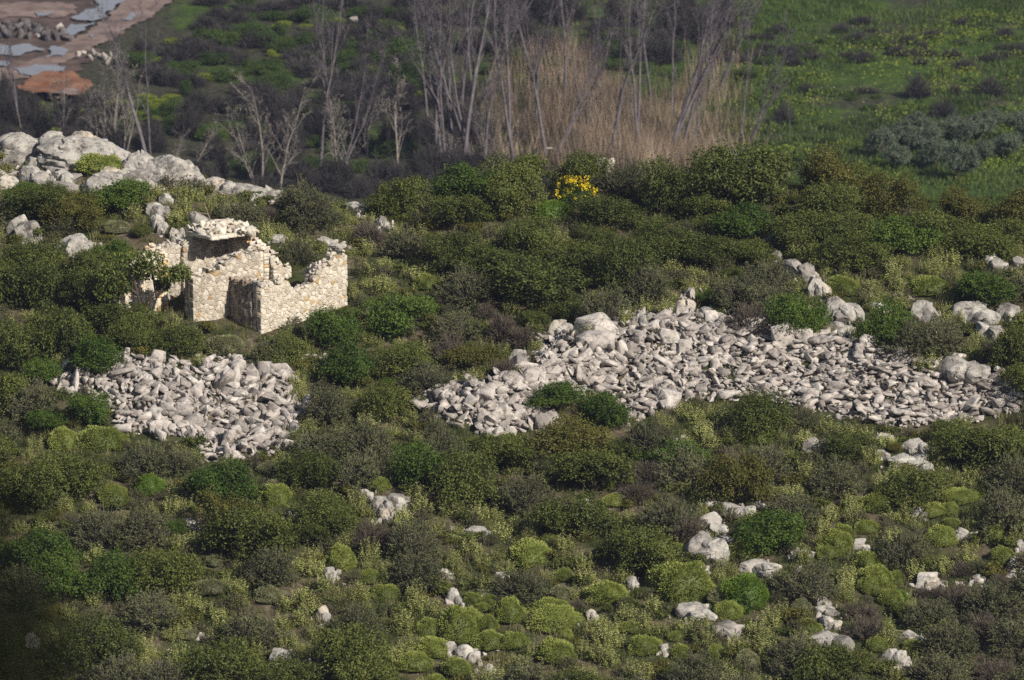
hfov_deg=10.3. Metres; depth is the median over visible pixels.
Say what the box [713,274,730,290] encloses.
sage plant
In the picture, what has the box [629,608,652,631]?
sage plant
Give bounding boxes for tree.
[0,12,20,127]
[46,80,56,127]
[46,107,62,131]
[51,64,72,131]
[72,81,105,135]
[77,88,97,130]
[79,46,137,139]
[87,0,164,155]
[92,66,114,138]
[92,247,192,323]
[111,69,146,150]
[173,126,191,156]
[196,120,220,160]
[211,103,261,182]
[229,67,287,173]
[258,71,318,186]
[278,126,302,163]
[304,0,354,170]
[306,0,341,125]
[321,98,364,165]
[323,92,351,171]
[343,19,388,167]
[350,86,390,159]
[372,33,408,160]
[381,56,414,162]
[384,0,463,155]
[408,0,428,116]
[415,0,470,155]
[420,0,465,151]
[425,109,461,161]
[427,0,474,144]
[457,0,532,109]
[458,85,502,156]
[459,0,487,111]
[462,0,493,161]
[474,109,505,158]
[475,0,514,160]
[483,0,512,101]
[483,9,528,155]
[506,0,546,156]
[530,0,564,122]
[557,0,621,127]
[557,4,625,154]
[559,0,578,98]
[609,0,647,152]
[609,0,677,157]
[620,0,657,107]
[625,36,635,126]
[658,0,744,127]
[671,0,742,147]
[683,0,757,142]
[688,44,718,145]
[702,0,762,93]
[739,21,753,138]
[748,11,796,144]
[751,83,785,134]
[752,107,761,131]
[785,87,794,135]
[861,125,898,157]
[878,141,912,169]
[889,117,917,145]
[902,111,931,127]
[903,124,941,147]
[913,134,950,169]
[915,116,935,134]
[927,118,956,137]
[938,136,981,180]
[942,112,963,123]
[949,118,981,144]
[964,108,999,139]
[973,137,996,160]
[982,106,1012,122]
[988,131,1023,157]
[1006,110,1023,123]
[1012,112,1023,142]
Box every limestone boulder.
[0,132,38,153]
[0,138,39,166]
[0,169,18,188]
[5,214,41,243]
[19,165,53,185]
[25,156,41,168]
[35,135,130,172]
[38,130,62,142]
[51,169,82,182]
[53,181,78,191]
[56,233,92,257]
[71,131,92,137]
[79,171,122,193]
[100,166,125,174]
[120,149,153,173]
[122,168,154,190]
[144,202,170,217]
[145,154,196,186]
[149,214,168,233]
[158,193,173,204]
[169,228,182,239]
[184,517,206,534]
[185,160,199,171]
[188,211,207,225]
[193,175,210,186]
[206,176,233,192]
[228,183,282,201]
[264,234,283,242]
[265,185,281,196]
[268,648,293,663]
[315,605,331,623]
[318,236,346,250]
[321,567,337,580]
[343,201,367,215]
[360,489,373,500]
[371,495,392,511]
[376,216,389,224]
[376,508,392,523]
[381,222,392,230]
[387,493,410,509]
[439,569,453,579]
[446,641,456,655]
[447,587,461,604]
[453,644,480,662]
[464,525,490,538]
[482,664,497,674]
[509,349,529,363]
[547,319,573,335]
[585,609,598,622]
[596,158,614,173]
[627,576,639,587]
[635,306,652,324]
[658,643,669,652]
[675,299,695,308]
[675,601,718,621]
[683,286,694,297]
[683,530,729,563]
[698,306,711,313]
[699,511,728,534]
[705,499,719,505]
[710,619,744,638]
[717,536,734,542]
[718,502,755,517]
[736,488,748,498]
[738,558,781,577]
[748,500,765,509]
[768,232,779,243]
[768,249,782,260]
[781,259,818,281]
[801,437,826,452]
[807,276,831,300]
[808,630,854,649]
[812,595,830,605]
[814,604,840,617]
[819,616,842,629]
[820,296,864,325]
[825,321,855,333]
[852,538,865,548]
[869,302,888,312]
[875,432,894,440]
[875,449,890,459]
[881,648,906,668]
[888,453,934,471]
[900,656,911,668]
[901,437,928,455]
[903,629,923,639]
[911,300,936,321]
[911,507,927,521]
[915,572,947,587]
[934,353,990,383]
[952,301,1000,324]
[955,527,977,543]
[972,574,985,583]
[975,321,1004,342]
[983,253,1008,270]
[996,302,1019,322]
[1008,556,1020,570]
[1012,256,1023,266]
[1016,539,1023,551]
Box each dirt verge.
[0,1,77,18]
[54,87,79,97]
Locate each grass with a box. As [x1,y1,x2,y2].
[476,0,1023,204]
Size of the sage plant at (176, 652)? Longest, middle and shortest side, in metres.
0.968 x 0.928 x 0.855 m
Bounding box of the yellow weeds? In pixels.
[697,9,1023,182]
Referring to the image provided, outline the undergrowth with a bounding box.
[0,149,1023,679]
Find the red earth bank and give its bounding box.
[18,70,92,95]
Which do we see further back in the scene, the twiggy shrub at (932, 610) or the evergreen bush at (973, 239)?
the evergreen bush at (973, 239)
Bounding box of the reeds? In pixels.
[450,9,770,173]
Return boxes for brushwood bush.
[0,69,12,98]
[0,83,30,125]
[0,84,20,126]
[0,120,13,135]
[0,120,34,137]
[5,83,27,104]
[21,103,48,137]
[22,87,48,121]
[37,111,50,125]
[49,91,79,129]
[49,99,86,117]
[54,115,80,136]
[64,124,95,136]
[68,88,113,105]
[75,114,99,127]
[81,88,103,106]
[82,108,124,138]
[97,128,133,141]
[105,100,128,116]
[106,125,124,147]
[117,132,131,149]
[126,33,158,54]
[134,114,165,144]
[135,60,178,82]
[137,74,161,83]
[138,121,169,152]
[143,58,176,66]
[157,36,207,58]
[157,46,197,62]
[157,65,185,85]
[160,34,197,44]
[167,71,208,87]
[168,102,205,138]
[176,75,208,85]
[176,96,204,118]
[183,81,212,113]
[186,35,216,46]
[187,12,224,29]
[189,0,233,6]
[192,157,209,172]
[195,44,243,60]
[198,36,217,53]
[198,158,223,178]
[202,123,227,160]
[203,94,226,112]
[204,4,225,16]
[208,18,239,36]
[208,101,227,112]
[211,6,256,25]
[211,145,230,178]
[221,97,235,113]
[224,84,253,101]
[227,6,258,16]
[227,91,244,105]
[228,80,255,93]
[228,137,269,160]
[230,1,262,17]
[231,91,252,103]
[232,48,249,66]
[235,28,273,48]
[235,86,266,121]
[239,114,263,142]
[243,171,288,190]
[244,116,275,132]
[248,75,280,110]
[250,145,269,179]
[254,0,294,11]
[260,108,286,120]
[262,95,279,122]
[262,129,273,152]
[265,150,279,163]
[266,118,308,159]
[267,89,304,115]
[267,113,278,131]
[269,108,293,136]
[270,90,298,120]
[273,111,313,148]
[274,44,319,62]
[278,151,318,186]
[279,0,327,7]
[279,87,307,100]
[282,55,321,74]
[289,24,331,42]
[289,115,316,134]
[290,58,319,77]
[290,82,305,102]
[290,98,316,117]
[296,40,326,52]
[302,53,327,67]
[303,121,325,137]
[306,165,345,193]
[307,71,328,87]
[307,106,337,127]
[308,98,326,121]
[312,79,358,103]
[314,155,337,180]
[316,126,336,140]
[320,0,370,11]
[320,45,338,64]
[322,73,341,85]
[324,19,357,33]
[324,23,349,53]
[326,91,341,117]
[330,77,368,93]
[332,151,356,184]
[335,91,375,129]
[336,173,375,197]
[338,69,361,81]
[343,0,358,7]
[343,22,360,41]
[343,143,360,158]
[344,68,396,89]
[344,176,391,192]
[345,93,389,118]
[346,53,372,76]
[347,86,387,101]
[347,112,369,141]
[352,116,370,151]
[353,73,388,93]
[355,12,382,31]
[357,7,381,39]
[358,1,387,15]
[362,151,389,183]
[365,37,403,63]
[370,92,394,112]
[372,19,413,46]
[375,117,393,156]
[377,94,403,112]
[383,151,409,187]
[385,50,416,66]
[386,78,418,99]
[386,117,418,154]
[388,3,421,26]
[388,113,418,130]
[389,58,415,68]
[390,0,418,9]
[393,92,423,114]
[396,9,434,28]
[401,95,432,106]
[401,143,432,183]
[406,0,434,13]
[408,20,432,34]
[408,110,423,143]
[413,70,452,92]
[413,135,456,175]
[416,111,444,140]
[418,124,448,152]
[420,84,448,103]
[422,130,439,157]
[422,164,452,192]
[427,3,443,22]
[429,0,452,3]
[435,6,447,28]
[438,94,453,128]
[438,114,460,128]
[438,139,462,158]
[444,123,463,150]
[445,138,464,172]
[447,99,484,135]
[454,0,485,17]
[454,36,490,52]
[454,69,482,114]
[455,66,476,101]
[458,5,481,26]
[458,28,494,53]
[459,104,497,143]
[462,143,477,168]
[473,151,500,165]
[474,127,494,158]
[474,161,499,179]
[479,0,501,16]
[480,15,509,32]
[486,147,507,164]
[489,0,528,18]
[489,35,519,54]
[491,14,522,41]
[499,12,545,36]
[501,0,533,21]
[506,127,538,147]
[510,148,547,169]
[513,17,539,45]
[521,0,548,11]
[521,27,568,56]
[529,0,575,20]
[532,30,563,57]
[534,3,557,21]
[539,170,550,185]
[541,165,552,183]
[546,6,569,26]
[553,0,592,23]
[575,34,606,60]
[586,23,606,39]
[587,13,635,29]
[601,0,625,20]
[602,24,635,47]
[614,37,638,61]
[630,2,646,25]
[632,37,666,61]
[636,20,675,46]
[638,34,687,64]
[645,7,684,34]
[656,0,700,11]
[667,0,696,15]
[667,3,717,41]
[673,1,698,22]
[674,21,716,44]
[695,0,723,32]
[705,47,731,61]
[708,0,732,12]
[717,1,737,28]
[721,37,737,55]
[736,54,754,63]
[737,18,757,27]
[738,33,764,40]
[745,48,778,58]
[753,41,778,52]
[760,30,775,40]
[764,23,794,34]
[764,84,780,91]
[769,98,796,123]
[777,44,801,54]
[784,51,801,57]
[784,52,796,62]
[785,56,804,65]
[793,41,817,50]
[797,83,817,91]
[800,51,828,59]
[802,50,816,54]
[831,22,851,32]
[837,50,854,58]
[842,31,865,40]
[847,54,867,63]
[848,15,876,24]
[848,50,877,61]
[854,85,881,93]
[865,27,879,31]
[883,44,906,55]
[891,35,911,41]
[899,33,920,44]
[901,72,934,98]
[902,47,921,57]
[912,58,931,64]
[917,40,931,49]
[918,29,941,40]
[918,48,939,55]
[927,98,960,118]
[942,46,964,57]
[946,83,964,95]
[950,58,976,69]
[953,39,971,45]
[954,17,968,27]
[973,54,1009,61]
[974,74,1008,95]
[979,50,1021,57]
[991,41,1017,50]
[994,27,1017,37]
[1011,41,1023,50]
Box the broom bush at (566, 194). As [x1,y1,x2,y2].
[553,175,598,209]
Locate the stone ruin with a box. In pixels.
[111,218,347,333]
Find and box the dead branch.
[197,204,212,219]
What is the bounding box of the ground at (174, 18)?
[0,0,1023,679]
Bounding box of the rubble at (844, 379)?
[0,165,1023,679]
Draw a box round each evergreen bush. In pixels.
[0,230,76,273]
[0,254,67,309]
[0,257,25,300]
[0,316,52,372]
[0,367,32,417]
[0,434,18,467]
[0,455,64,510]
[2,181,77,219]
[8,201,22,211]
[19,446,102,507]
[21,300,96,358]
[37,189,105,230]
[44,509,62,521]
[51,605,149,670]
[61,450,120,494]
[62,243,123,281]
[62,257,117,314]
[80,299,166,332]
[100,311,161,354]
[115,472,135,481]
[122,544,206,596]
[131,221,154,237]
[145,321,206,356]
[164,634,268,679]
[190,484,276,546]
[194,500,302,560]
[241,650,326,679]
[254,329,309,365]
[269,447,344,489]
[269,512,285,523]
[282,518,334,545]
[292,488,365,539]
[308,619,393,679]
[325,644,403,679]
[352,379,413,421]
[359,173,431,221]
[371,338,444,375]
[422,230,492,274]
[423,189,494,229]
[424,442,502,511]
[437,342,507,371]
[449,242,530,286]
[471,429,540,468]
[472,434,498,450]
[475,149,553,189]
[478,161,548,216]
[480,248,594,312]
[490,214,563,261]
[517,308,552,326]
[521,412,617,464]
[526,236,609,275]
[529,486,627,537]
[541,440,640,491]
[546,664,616,679]
[548,149,614,193]
[548,300,582,319]
[568,193,648,230]
[570,227,586,238]
[581,224,619,248]
[591,233,657,294]
[593,521,685,575]
[600,437,641,459]
[622,219,711,265]
[629,585,646,597]
[631,148,695,214]
[671,192,738,220]
[673,230,746,267]
[680,133,808,207]
[687,215,709,227]
[694,450,779,503]
[719,266,744,279]
[725,384,798,438]
[726,236,780,266]
[761,205,836,255]
[786,194,804,203]
[793,178,866,222]
[796,140,871,198]
[804,231,899,272]
[810,205,883,244]
[812,429,882,461]
[854,168,923,221]
[866,463,956,512]
[886,440,902,451]
[900,192,934,208]
[903,206,983,246]
[922,415,1009,467]
[925,417,963,446]
[932,222,1023,265]
[934,181,995,222]
[966,418,1023,472]
[977,217,1023,246]
[984,184,1023,226]
[988,318,1023,369]
[997,360,1023,392]
[1003,655,1023,679]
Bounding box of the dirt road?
[0,0,172,79]
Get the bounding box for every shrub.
[0,192,10,217]
[0,233,5,249]
[0,298,16,330]
[0,375,60,420]
[0,414,23,448]
[0,483,94,679]
[8,564,60,602]
[19,402,37,424]
[43,215,80,237]
[47,425,77,450]
[61,503,137,551]
[74,152,123,173]
[74,424,131,451]
[77,223,93,231]
[83,647,148,679]
[93,414,111,424]
[95,483,130,505]
[99,220,134,232]
[107,587,185,633]
[109,503,170,548]
[114,438,172,478]
[125,498,147,508]
[127,652,195,679]
[134,472,167,496]
[138,340,157,354]
[160,444,205,475]
[181,628,197,640]
[188,579,229,594]
[202,334,245,354]
[203,553,223,566]
[214,197,267,224]
[219,604,287,652]
[240,544,303,587]
[243,335,287,365]
[249,221,260,228]
[254,459,280,475]
[254,583,284,603]
[257,483,293,507]
[260,205,280,221]
[262,479,284,485]
[271,173,334,216]
[276,238,320,264]
[277,187,346,228]
[287,421,355,462]
[299,383,355,429]
[324,542,356,571]
[326,599,391,645]
[329,444,390,492]
[336,413,397,462]
[348,215,387,243]
[349,293,370,309]
[349,518,395,548]
[356,568,381,583]
[369,223,431,258]
[369,583,401,602]
[370,476,392,491]
[379,548,454,593]
[382,516,444,562]
[393,359,463,400]
[395,649,434,671]
[410,272,438,289]
[412,635,448,658]
[413,616,439,637]
[415,423,476,462]
[419,417,454,434]
[423,673,444,679]
[426,306,483,340]
[428,328,464,368]
[429,261,496,307]
[429,580,451,593]
[436,604,476,644]
[439,655,471,676]
[441,303,462,315]
[459,605,483,633]
[463,591,480,603]
[469,628,502,650]
[474,602,490,612]
[475,301,497,318]
[479,531,499,545]
[479,593,496,604]
[479,613,499,630]
[484,654,558,679]
[486,312,518,341]
[486,357,519,373]
[490,564,548,606]
[490,595,527,622]
[491,470,554,514]
[498,342,512,351]
[499,631,529,649]
[502,324,542,348]
[509,537,553,568]
[522,596,568,614]
[524,603,585,633]
[526,453,556,469]
[527,184,555,202]
[528,198,573,220]
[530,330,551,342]
[533,636,577,665]
[540,533,556,542]
[547,584,573,600]
[553,628,574,638]
[554,567,572,581]
[572,599,586,611]
[575,285,642,320]
[581,580,630,605]
[588,477,617,490]
[592,159,647,194]
[599,492,625,506]
[608,671,650,679]
[611,478,659,502]
[618,619,643,633]
[621,417,680,457]
[622,263,677,305]
[624,458,670,487]
[627,634,662,655]
[630,495,707,540]
[636,586,657,600]
[644,558,676,576]
[644,559,716,603]
[649,440,712,490]
[655,480,677,491]
[657,601,672,613]
[657,647,729,679]
[666,511,706,541]
[666,630,686,641]
[669,542,683,555]
[669,643,690,660]
[704,274,764,313]
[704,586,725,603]
[706,643,725,660]
[711,599,743,620]
[712,666,760,679]
[718,447,746,471]
[718,570,771,613]
[722,301,774,336]
[727,524,743,534]
[728,537,762,561]
[734,279,793,322]
[734,648,760,666]
[737,256,800,294]
[739,426,778,443]
[740,441,793,483]
[764,632,821,678]
[765,489,821,529]
[766,572,787,587]
[768,556,844,602]
[769,590,786,603]
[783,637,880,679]
[784,407,820,427]
[790,596,812,612]
[796,617,823,635]
[802,451,869,498]
[813,527,854,553]
[813,544,843,559]
[826,274,860,295]
[835,522,854,538]
[840,610,886,640]
[842,672,865,679]
[845,599,883,621]
[850,550,884,569]
[852,519,879,533]
[855,287,867,296]
[856,563,896,588]
[856,574,884,594]
[858,491,894,513]
[864,635,889,651]
[871,522,934,575]
[872,658,887,670]
[876,315,937,356]
[876,588,903,605]
[888,629,905,640]
[892,569,906,583]
[893,597,965,635]
[896,589,908,601]
[900,638,924,654]
[904,643,974,679]
[907,274,949,295]
[912,311,971,359]
[912,314,925,322]
[912,617,985,665]
[913,585,930,597]
[919,502,946,517]
[923,523,959,547]
[928,586,944,598]
[934,581,978,608]
[940,486,983,505]
[942,501,959,515]
[942,518,960,528]
[942,673,965,679]
[945,557,975,576]
[954,577,1023,622]
[960,321,974,330]
[962,609,1006,640]
[968,478,1023,542]
[968,558,989,573]
[969,653,1017,679]
[975,334,1001,356]
[976,449,1023,503]
[981,639,1000,653]
[984,523,1005,544]
[984,609,1023,653]
[985,353,1005,365]
[987,544,1015,565]
[989,573,1008,585]
[992,662,1023,679]
[995,641,1021,658]
[1008,267,1023,300]
[1009,563,1023,603]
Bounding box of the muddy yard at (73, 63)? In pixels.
[0,0,100,97]
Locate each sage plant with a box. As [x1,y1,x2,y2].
[0,226,6,241]
[12,524,30,534]
[21,445,36,459]
[34,520,55,532]
[48,352,65,364]
[54,490,74,512]
[59,602,79,621]
[82,542,106,564]
[82,589,101,607]
[124,201,143,222]
[127,463,145,478]
[131,630,155,655]
[132,649,151,666]
[140,191,155,206]
[146,182,167,198]
[159,623,186,642]
[160,495,180,515]
[162,307,182,328]
[163,640,190,662]
[164,208,187,224]
[167,532,190,554]
[169,588,192,606]
[173,183,196,203]
[173,197,192,216]
[175,214,191,226]
[175,614,197,631]
[178,589,202,610]
[183,187,206,202]
[185,530,201,549]
[190,353,212,367]
[196,600,218,617]
[203,200,218,213]
[207,607,230,627]
[212,192,230,214]
[217,452,237,471]
[224,593,249,607]
[225,576,251,596]
[240,630,266,656]
[258,224,276,242]
[271,222,291,235]
[271,613,293,630]
[272,449,290,463]
[273,242,287,258]
[273,321,295,339]
[275,630,299,647]
[277,591,298,611]
[280,233,301,247]
[285,427,302,440]
[286,383,306,400]
[286,509,304,523]
[287,371,306,390]
[290,553,314,574]
[290,586,311,601]
[290,601,314,628]
[295,325,315,344]
[296,239,317,251]
[297,412,318,433]
[297,595,322,615]
[300,539,320,565]
[301,488,321,502]
[302,558,325,579]
[305,623,324,639]
[310,359,326,375]
[312,571,339,593]
[321,589,341,601]
[328,423,347,436]
[333,223,353,238]
[335,526,357,547]
[336,386,355,398]
[345,581,370,601]
[347,286,363,302]
[347,487,367,508]
[354,499,373,517]
[355,236,375,256]
[356,410,380,430]
[357,256,373,276]
[357,536,380,562]
[358,317,371,330]
[359,275,378,293]
[362,212,375,221]
[369,273,392,295]
[371,256,394,271]
[374,558,395,575]
[377,278,397,293]
[378,645,402,670]
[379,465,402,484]
[389,337,406,352]
[389,605,414,632]
[389,640,411,655]
[392,503,413,528]
[393,619,415,634]
[398,633,420,649]
[400,407,421,424]
[403,427,424,441]
[403,578,428,605]
[404,265,422,282]
[405,480,430,504]
[406,597,428,616]
[407,221,427,237]
[410,497,435,515]
[416,262,437,274]
[418,336,435,354]
[424,518,445,535]
[426,595,443,617]
[430,286,449,301]
[435,493,455,517]
[439,495,462,517]
[444,559,466,577]
[445,522,466,539]
[450,371,468,382]
[454,572,480,589]
[457,533,483,556]
[468,501,487,525]
[470,669,488,679]
[471,552,490,567]
[478,503,504,523]
[478,576,500,589]
[483,222,500,233]
[484,660,506,679]
[485,547,508,560]
[491,523,512,542]
[491,556,516,573]
[501,299,518,315]
[504,651,528,669]
[505,513,525,534]
[518,512,539,534]
[519,526,539,540]
[526,471,551,487]
[529,518,546,533]
[550,532,574,551]
[551,227,570,244]
[553,541,577,567]
[571,664,599,677]
[572,548,595,571]
[572,566,599,587]
[573,633,591,656]
[576,619,598,635]
[581,318,597,331]
[582,289,597,302]
[584,645,605,662]
[585,614,610,630]
[588,271,603,283]
[589,626,617,648]
[591,640,617,661]
[596,645,620,670]
[601,624,627,649]
[602,617,621,636]
[613,566,634,586]
[614,602,637,622]
[617,304,636,325]
[618,508,640,528]
[620,656,642,679]
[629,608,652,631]
[630,657,655,679]
[635,295,653,311]
[643,594,662,615]
[649,411,673,425]
[652,620,672,636]
[655,298,674,313]
[662,256,682,273]
[670,615,693,633]
[672,398,694,418]
[678,272,699,290]
[683,264,707,279]
[683,404,705,425]
[683,621,701,638]
[691,418,713,439]
[691,624,717,648]
[694,479,712,500]
[694,619,719,641]
[699,428,721,451]
[711,562,728,583]
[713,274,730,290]
[717,411,737,427]
[719,663,741,679]
[720,424,742,441]
[720,562,739,575]
[722,633,747,649]
[734,514,746,532]
[741,509,758,520]
[742,616,764,638]
[745,638,763,650]
[752,625,778,644]
[752,635,776,654]
[758,605,782,632]
[764,485,788,500]
[768,600,789,623]
[780,483,805,496]
[786,238,804,259]
[786,270,802,295]
[791,428,815,449]
[791,543,814,566]
[791,625,812,646]
[795,460,818,485]
[809,515,831,535]
[814,415,839,433]
[816,452,830,465]
[820,503,841,524]
[834,423,858,435]
[834,563,859,583]
[835,572,855,590]
[835,583,854,601]
[839,490,859,507]
[839,496,864,514]
[842,501,860,525]
[858,426,874,442]
[859,287,882,307]
[859,444,882,466]
[861,277,881,291]
[870,470,890,493]
[874,283,891,299]
[875,622,898,646]
[876,431,897,447]
[879,258,902,279]
[880,526,901,544]
[882,507,904,524]
[883,666,906,679]
[885,457,903,478]
[886,271,907,291]
[891,288,910,308]
[892,254,912,266]
[894,501,916,524]
[896,491,919,510]
[904,559,925,583]
[917,356,935,373]
[922,259,943,276]
[922,345,941,368]
[923,615,945,635]
[924,240,947,259]
[925,444,949,468]
[931,253,950,270]
[931,554,954,577]
[934,464,948,490]
[937,305,953,325]
[942,247,962,269]
[944,264,964,285]
[947,311,966,323]
[955,542,978,563]
[956,413,972,429]
[958,465,979,478]
[960,474,977,488]
[961,337,981,355]
[964,516,983,531]
[967,330,985,344]
[969,470,988,485]
[969,502,986,520]
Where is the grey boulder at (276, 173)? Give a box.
[273,169,284,181]
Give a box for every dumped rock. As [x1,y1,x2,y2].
[2,30,11,38]
[12,23,20,31]
[15,28,25,37]
[19,18,29,24]
[27,31,31,38]
[30,25,42,32]
[43,34,50,40]
[54,32,64,40]
[58,27,65,31]
[61,34,73,40]
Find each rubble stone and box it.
[60,358,69,369]
[72,366,78,390]
[74,368,82,380]
[86,378,93,386]
[106,381,117,388]
[107,388,119,395]
[108,366,134,376]
[113,423,130,432]
[114,409,133,415]
[121,351,127,365]
[121,377,131,390]
[125,361,133,366]
[133,388,149,401]
[134,384,146,393]
[135,411,151,423]
[141,374,152,382]
[148,407,162,420]
[149,419,171,433]
[151,349,165,361]
[151,381,168,392]
[152,384,160,396]
[154,427,166,441]
[158,400,176,411]
[165,365,180,375]
[169,355,177,360]
[169,360,176,366]
[172,366,179,374]
[173,374,180,386]
[174,402,193,415]
[176,390,189,396]
[176,419,189,427]
[177,397,193,404]
[185,376,197,385]
[185,413,203,426]
[189,385,201,397]
[189,428,196,436]
[193,380,204,389]
[193,424,204,430]
[198,360,216,367]
[198,376,214,381]
[198,396,209,403]
[200,357,209,367]
[203,354,215,359]
[210,366,220,373]
[210,427,224,432]
[213,369,236,389]
[214,359,228,368]
[215,365,230,376]
[221,429,236,446]
[223,442,231,458]
[225,394,238,400]
[230,358,245,368]
[232,362,240,381]
[233,388,251,397]
[237,436,255,441]
[238,442,246,450]
[240,375,257,386]
[244,368,259,380]
[248,416,258,424]
[248,433,265,442]
[257,361,272,372]
[260,392,274,401]
[265,428,281,435]
[266,382,274,391]
[267,401,278,410]
[271,364,279,371]
[274,395,286,404]
[275,363,291,376]
[277,414,285,420]
[280,407,292,422]
[282,439,293,448]
[283,384,293,395]
[286,393,290,401]
[289,421,297,431]
[290,411,298,419]
[301,394,311,414]
[413,399,423,410]
[434,383,455,389]
[438,391,450,398]
[440,388,448,397]
[450,395,459,405]
[453,403,461,410]
[462,391,471,395]
[462,402,477,413]
[463,394,477,405]
[472,386,495,399]
[475,402,484,409]
[477,411,500,423]
[478,408,486,412]
[480,400,489,406]
[482,427,493,435]
[484,382,496,393]
[486,414,500,423]
[492,406,517,419]
[495,382,503,387]
[498,404,510,413]
[504,375,522,391]
[505,426,516,434]
[506,393,516,404]
[512,361,533,370]
[513,403,530,417]
[521,366,545,384]
[532,408,542,412]
[535,411,560,433]
[537,333,547,340]
[539,375,549,384]
[540,358,561,366]
[549,364,561,376]
[561,346,576,357]
[563,369,570,382]
[564,348,577,356]
[567,368,573,376]
[575,330,615,348]
[576,347,593,361]
[576,364,584,381]
[579,377,590,386]
[589,358,599,365]
[597,356,618,366]
[597,370,605,382]
[601,372,618,380]
[601,383,622,390]
[605,349,615,356]
[610,359,624,373]
[613,310,629,320]
[613,349,626,361]
[615,339,627,355]
[643,376,662,385]
[646,319,659,329]
[653,354,673,369]
[658,387,681,409]
[660,330,679,344]
[677,339,692,353]
[678,321,689,326]
[689,366,700,373]
[696,355,713,363]
[699,324,710,333]
[705,310,718,322]
[705,340,713,346]
[710,357,722,369]
[712,351,722,357]
[712,384,724,388]
[717,389,739,399]
[735,326,749,336]
[741,343,754,351]
[742,314,768,332]
[746,334,755,341]
[747,340,758,345]
[753,382,772,390]
[754,350,762,355]
[762,344,772,354]
[766,360,779,367]
[771,322,796,346]
[781,387,793,395]
[787,348,800,353]
[792,344,803,347]
[793,387,801,393]
[794,327,812,340]
[798,379,810,387]
[799,387,818,397]
[799,389,811,402]
[800,398,817,409]
[807,336,841,343]
[810,349,824,357]
[810,382,823,390]
[813,332,824,336]
[818,327,829,334]
[819,391,837,400]
[823,366,843,377]
[830,393,847,398]
[843,402,853,409]
[846,391,852,396]
[851,347,864,358]
[854,343,864,352]
[854,401,866,416]
[856,406,873,412]
[859,334,876,345]
[865,348,874,351]
[866,415,881,420]
[878,410,889,415]
[886,379,896,387]
[887,408,917,416]
[891,362,904,366]
[891,370,902,377]
[892,345,906,355]
[898,354,908,360]
[913,375,931,382]
[921,358,934,364]
[923,382,938,386]
[924,356,943,369]
[926,379,937,387]
[964,397,980,409]
[993,366,1004,371]
[995,381,1009,386]
[996,393,1017,402]
[1013,392,1023,398]
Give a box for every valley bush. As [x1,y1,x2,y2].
[42,106,71,118]
[109,113,142,128]
[114,50,148,68]
[120,50,156,64]
[122,96,154,110]
[130,110,145,116]
[134,93,151,97]
[143,94,156,99]
[143,108,172,117]
[143,115,161,120]
[149,102,158,109]
[153,98,167,103]
[155,97,183,115]
[160,93,182,98]
[162,37,179,45]
[162,117,175,133]
[163,112,197,122]
[164,59,200,72]
[164,64,178,72]
[178,79,193,96]
[190,27,211,40]
[192,122,230,140]
[195,51,230,64]
[201,27,243,45]
[204,65,254,82]
[212,25,248,38]
[222,104,245,113]
[222,120,246,134]
[227,150,274,168]
[229,11,260,21]
[229,22,267,39]
[233,18,271,35]
[234,0,256,7]
[238,120,270,136]
[238,156,275,176]
[239,115,264,121]
[240,57,255,74]
[243,38,276,47]
[249,72,296,89]
[250,58,295,72]
[252,59,271,72]
[253,28,284,46]
[258,68,294,78]
[261,10,291,20]
[261,57,285,70]
[265,41,297,52]
[267,49,275,56]
[273,21,287,37]
[277,20,292,26]
[277,35,293,42]
[285,2,337,20]
[287,154,329,173]
[291,31,325,50]
[298,23,313,29]
[298,50,324,58]
[300,105,328,115]
[302,16,331,27]
[304,133,329,146]
[314,121,354,142]
[317,140,357,154]
[320,40,361,52]
[324,52,363,64]
[330,17,346,22]
[335,60,369,74]
[335,135,357,144]
[337,99,354,114]
[339,48,356,58]
[343,5,384,19]
[351,158,372,171]
[358,26,390,44]
[362,51,389,63]
[364,136,378,149]
[368,138,421,158]
[370,34,425,63]
[370,63,400,79]
[378,19,406,30]
[382,6,399,17]
[390,60,432,82]
[399,75,423,92]
[402,36,434,49]
[402,71,418,79]
[411,26,458,40]
[412,55,434,64]
[414,90,423,97]
[418,32,458,48]
[480,61,501,74]
[481,29,514,44]
[495,47,523,63]
[519,60,561,70]
[534,56,572,70]
[540,29,570,37]
[600,26,636,38]
[601,38,634,54]
[602,57,636,69]
[629,60,655,72]
[631,33,656,42]
[674,37,691,53]
[723,36,755,53]
[728,65,762,78]
[751,138,769,143]
[755,57,779,64]
[755,94,780,101]
[758,128,773,133]
[771,141,793,148]
[780,117,801,123]
[792,133,813,138]
[792,154,807,161]
[795,44,811,49]
[798,149,814,156]
[813,88,827,92]
[815,36,834,42]
[817,136,838,142]
[820,123,843,129]
[846,95,857,100]
[861,104,877,109]
[869,94,882,98]
[874,41,889,47]
[883,44,897,48]
[960,76,976,81]
[978,34,1002,41]
[980,132,1000,139]
[992,106,1008,111]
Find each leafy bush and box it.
[0,524,84,566]
[3,181,43,201]
[20,354,66,383]
[23,407,69,431]
[29,548,94,597]
[62,332,128,373]
[63,389,116,425]
[77,543,148,602]
[82,176,153,214]
[89,238,136,260]
[163,518,188,532]
[176,455,263,502]
[302,302,362,347]
[314,339,381,384]
[353,291,442,338]
[355,326,367,336]
[379,376,402,387]
[387,437,449,487]
[427,160,502,200]
[428,183,443,197]
[516,379,593,409]
[578,389,632,428]
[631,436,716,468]
[695,289,715,303]
[705,201,776,238]
[728,506,809,554]
[762,288,833,332]
[850,294,920,346]
[867,210,948,255]
[954,266,1021,303]
[977,483,991,496]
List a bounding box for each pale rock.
[54,23,63,29]
[349,16,357,22]
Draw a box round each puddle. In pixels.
[0,43,43,55]
[0,60,8,65]
[14,64,65,75]
[35,11,52,15]
[46,46,67,57]
[66,22,94,34]
[72,0,124,20]
[123,13,136,19]

